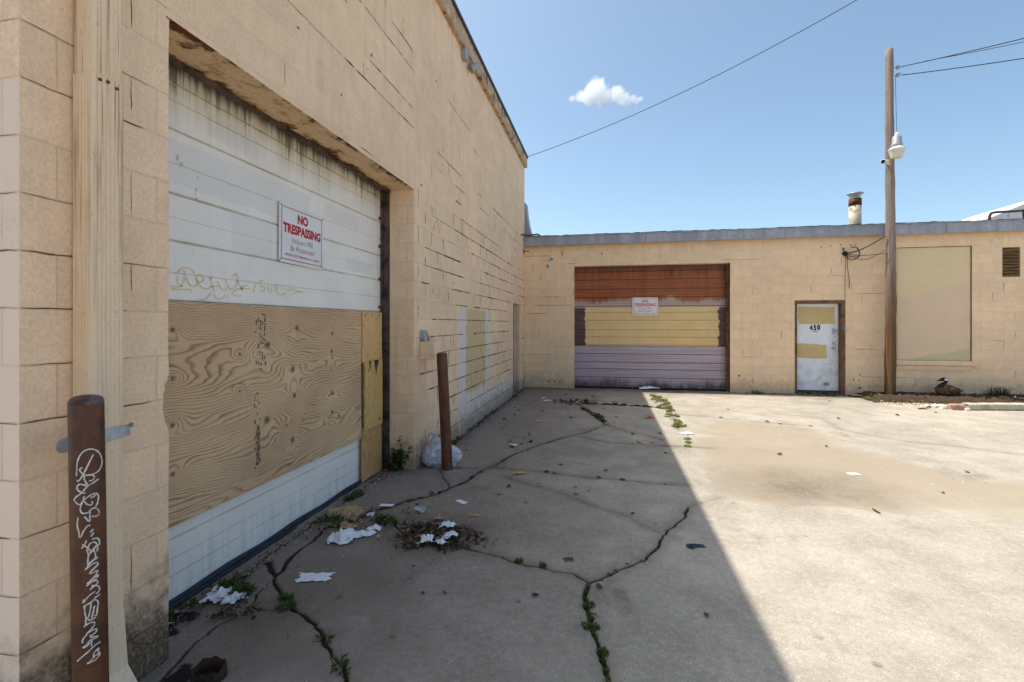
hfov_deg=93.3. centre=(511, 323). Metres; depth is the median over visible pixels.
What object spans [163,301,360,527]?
plywood sheet
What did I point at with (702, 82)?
overhead cable
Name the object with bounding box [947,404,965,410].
rubble chunk
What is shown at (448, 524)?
crumpled paper
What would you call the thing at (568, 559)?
green leaf
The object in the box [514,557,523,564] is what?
weed tuft
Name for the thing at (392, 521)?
weed tuft
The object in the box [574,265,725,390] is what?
garage door
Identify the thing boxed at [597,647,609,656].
weed tuft
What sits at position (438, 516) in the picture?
crumpled paper
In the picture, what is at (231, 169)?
garage door
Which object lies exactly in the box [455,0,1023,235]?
sky
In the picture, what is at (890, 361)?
utility pole
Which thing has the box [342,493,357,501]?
weed tuft
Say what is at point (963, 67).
overhead cable
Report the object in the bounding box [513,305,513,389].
door
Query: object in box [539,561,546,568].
weed tuft
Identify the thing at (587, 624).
weed tuft
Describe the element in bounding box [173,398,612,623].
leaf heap
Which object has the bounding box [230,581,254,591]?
weed tuft
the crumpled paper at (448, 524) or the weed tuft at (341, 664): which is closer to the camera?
the weed tuft at (341, 664)
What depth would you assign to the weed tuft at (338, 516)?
3.82 m
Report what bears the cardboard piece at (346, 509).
on the concrete pavement
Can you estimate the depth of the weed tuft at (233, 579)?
2.89 m
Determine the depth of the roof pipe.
12.28 m
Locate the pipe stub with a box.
[190,655,227,681]
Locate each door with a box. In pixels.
[168,63,385,611]
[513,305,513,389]
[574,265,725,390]
[797,304,846,390]
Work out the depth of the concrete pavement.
3.23 m
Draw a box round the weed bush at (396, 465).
[382,436,421,470]
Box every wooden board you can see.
[361,312,381,362]
[361,423,381,481]
[363,359,382,430]
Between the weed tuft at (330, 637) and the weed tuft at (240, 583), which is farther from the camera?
the weed tuft at (240, 583)
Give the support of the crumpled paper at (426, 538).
on the leaf heap
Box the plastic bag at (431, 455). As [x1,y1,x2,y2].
[422,430,461,467]
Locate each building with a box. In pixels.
[0,0,540,681]
[524,191,1023,394]
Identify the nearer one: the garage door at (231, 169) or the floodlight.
the garage door at (231, 169)
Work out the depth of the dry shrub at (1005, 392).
9.92 m
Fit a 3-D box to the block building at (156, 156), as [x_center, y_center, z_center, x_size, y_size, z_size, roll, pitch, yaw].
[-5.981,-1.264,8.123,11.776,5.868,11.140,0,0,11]
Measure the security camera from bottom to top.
0.111 m
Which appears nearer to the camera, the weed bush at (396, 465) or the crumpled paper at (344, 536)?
the crumpled paper at (344, 536)
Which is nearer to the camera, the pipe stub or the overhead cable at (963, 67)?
the pipe stub
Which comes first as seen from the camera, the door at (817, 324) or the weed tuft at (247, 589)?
the weed tuft at (247, 589)
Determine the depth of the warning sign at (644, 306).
11.67 m
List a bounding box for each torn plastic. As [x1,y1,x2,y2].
[199,585,233,603]
[215,591,247,604]
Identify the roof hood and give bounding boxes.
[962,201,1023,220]
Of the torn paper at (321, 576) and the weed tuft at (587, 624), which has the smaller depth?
the weed tuft at (587, 624)
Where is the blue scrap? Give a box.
[686,543,705,547]
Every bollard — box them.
[67,394,108,681]
[436,352,452,470]
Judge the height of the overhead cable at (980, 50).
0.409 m
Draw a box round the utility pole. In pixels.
[884,47,901,394]
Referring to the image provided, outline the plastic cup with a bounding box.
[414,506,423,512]
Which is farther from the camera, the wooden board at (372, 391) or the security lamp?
the security lamp
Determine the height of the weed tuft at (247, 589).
0.103 m
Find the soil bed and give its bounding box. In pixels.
[850,391,1023,404]
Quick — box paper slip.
[456,499,467,503]
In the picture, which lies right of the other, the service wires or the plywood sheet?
the service wires
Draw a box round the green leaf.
[563,557,573,560]
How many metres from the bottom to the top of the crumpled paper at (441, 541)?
0.043 m
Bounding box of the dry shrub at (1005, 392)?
[983,385,1022,396]
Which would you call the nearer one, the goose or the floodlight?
the floodlight
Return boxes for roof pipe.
[988,209,1023,219]
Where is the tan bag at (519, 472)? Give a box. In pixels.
[512,470,526,474]
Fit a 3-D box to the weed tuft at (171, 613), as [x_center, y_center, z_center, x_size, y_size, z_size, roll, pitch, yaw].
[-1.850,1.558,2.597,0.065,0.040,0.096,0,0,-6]
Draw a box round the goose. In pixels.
[934,377,962,395]
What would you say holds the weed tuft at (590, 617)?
on the concrete pavement
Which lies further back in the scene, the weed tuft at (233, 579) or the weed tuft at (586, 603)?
the weed tuft at (233, 579)
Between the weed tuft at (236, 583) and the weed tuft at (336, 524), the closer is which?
the weed tuft at (236, 583)
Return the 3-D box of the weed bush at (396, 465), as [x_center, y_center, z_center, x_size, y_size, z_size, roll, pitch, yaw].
[-1.196,1.380,5.264,0.443,0.393,0.440,0,0,41]
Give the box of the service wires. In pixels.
[842,236,885,286]
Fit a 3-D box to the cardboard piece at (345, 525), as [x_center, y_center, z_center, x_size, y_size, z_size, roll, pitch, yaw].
[-1.269,1.546,3.724,0.180,0.022,0.075,0,0,34]
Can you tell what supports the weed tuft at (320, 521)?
on the concrete pavement
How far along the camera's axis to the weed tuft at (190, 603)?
2.70 m
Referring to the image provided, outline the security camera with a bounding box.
[880,159,889,164]
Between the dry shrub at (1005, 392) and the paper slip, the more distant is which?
the dry shrub at (1005, 392)
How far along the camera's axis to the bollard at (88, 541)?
1.64 m
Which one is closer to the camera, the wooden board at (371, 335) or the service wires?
the wooden board at (371, 335)
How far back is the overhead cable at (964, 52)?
9.52 m
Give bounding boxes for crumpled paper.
[327,527,354,544]
[351,530,375,537]
[365,524,381,530]
[420,534,434,542]
[432,513,443,519]
[434,537,446,543]
[439,521,455,526]
[442,530,457,538]
[639,386,658,388]
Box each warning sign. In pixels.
[279,201,322,269]
[632,297,657,315]
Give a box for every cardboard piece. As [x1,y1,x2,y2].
[328,505,363,519]
[338,521,357,528]
[467,513,481,515]
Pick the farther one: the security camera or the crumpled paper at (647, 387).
the crumpled paper at (647, 387)
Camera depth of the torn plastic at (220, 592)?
2.77 m
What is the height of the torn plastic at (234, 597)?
0.046 m
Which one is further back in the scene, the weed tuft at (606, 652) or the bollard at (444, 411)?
the bollard at (444, 411)
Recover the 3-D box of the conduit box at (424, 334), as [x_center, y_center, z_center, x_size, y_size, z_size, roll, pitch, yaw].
[-0.961,0.131,5.399,0.072,0.122,0.177,0,0,11]
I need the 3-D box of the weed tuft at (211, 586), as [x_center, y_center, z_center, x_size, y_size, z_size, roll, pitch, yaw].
[-1.706,1.538,2.862,0.188,0.076,0.189,0,0,28]
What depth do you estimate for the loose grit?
3.46 m
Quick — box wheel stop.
[962,403,1023,409]
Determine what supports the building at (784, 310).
on the concrete pavement
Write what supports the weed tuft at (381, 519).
on the concrete pavement
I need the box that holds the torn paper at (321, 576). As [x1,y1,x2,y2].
[295,572,334,582]
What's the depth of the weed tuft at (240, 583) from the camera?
2.90 m
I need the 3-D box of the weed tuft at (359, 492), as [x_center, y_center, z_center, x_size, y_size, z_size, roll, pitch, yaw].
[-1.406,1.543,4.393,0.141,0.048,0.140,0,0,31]
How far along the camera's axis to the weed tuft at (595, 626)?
2.51 m
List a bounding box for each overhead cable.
[527,0,856,156]
[901,58,1023,75]
[902,38,1023,66]
[926,42,1022,60]
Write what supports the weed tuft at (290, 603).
on the concrete pavement
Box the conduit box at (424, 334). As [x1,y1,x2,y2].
[420,330,429,340]
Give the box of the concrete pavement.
[139,385,1023,681]
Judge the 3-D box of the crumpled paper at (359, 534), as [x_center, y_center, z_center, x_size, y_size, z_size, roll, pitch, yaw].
[-1.108,1.544,3.583,0.212,0.043,0.097,0,0,-22]
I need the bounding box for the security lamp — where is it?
[888,132,905,158]
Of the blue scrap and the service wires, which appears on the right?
the service wires
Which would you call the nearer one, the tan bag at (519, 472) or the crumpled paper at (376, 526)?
the crumpled paper at (376, 526)
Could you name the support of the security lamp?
attached to the utility pole
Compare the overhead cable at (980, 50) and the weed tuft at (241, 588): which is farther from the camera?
the overhead cable at (980, 50)
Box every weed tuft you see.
[168,608,174,619]
[174,593,198,609]
[203,574,236,593]
[215,575,240,588]
[218,570,252,585]
[228,585,258,595]
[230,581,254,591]
[233,581,255,602]
[274,597,296,611]
[277,591,293,600]
[310,513,335,524]
[312,631,335,647]
[323,513,345,522]
[328,651,350,674]
[332,513,356,527]
[335,664,352,679]
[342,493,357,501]
[349,490,364,496]
[374,514,396,524]
[379,515,399,525]
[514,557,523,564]
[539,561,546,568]
[581,621,593,629]
[582,600,595,608]
[586,612,596,619]
[589,621,599,630]
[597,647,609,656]
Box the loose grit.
[160,388,1005,681]
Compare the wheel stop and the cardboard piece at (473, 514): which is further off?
the wheel stop
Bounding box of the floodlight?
[461,45,480,73]
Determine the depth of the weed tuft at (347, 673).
2.17 m
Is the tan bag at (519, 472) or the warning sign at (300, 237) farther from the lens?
the tan bag at (519, 472)

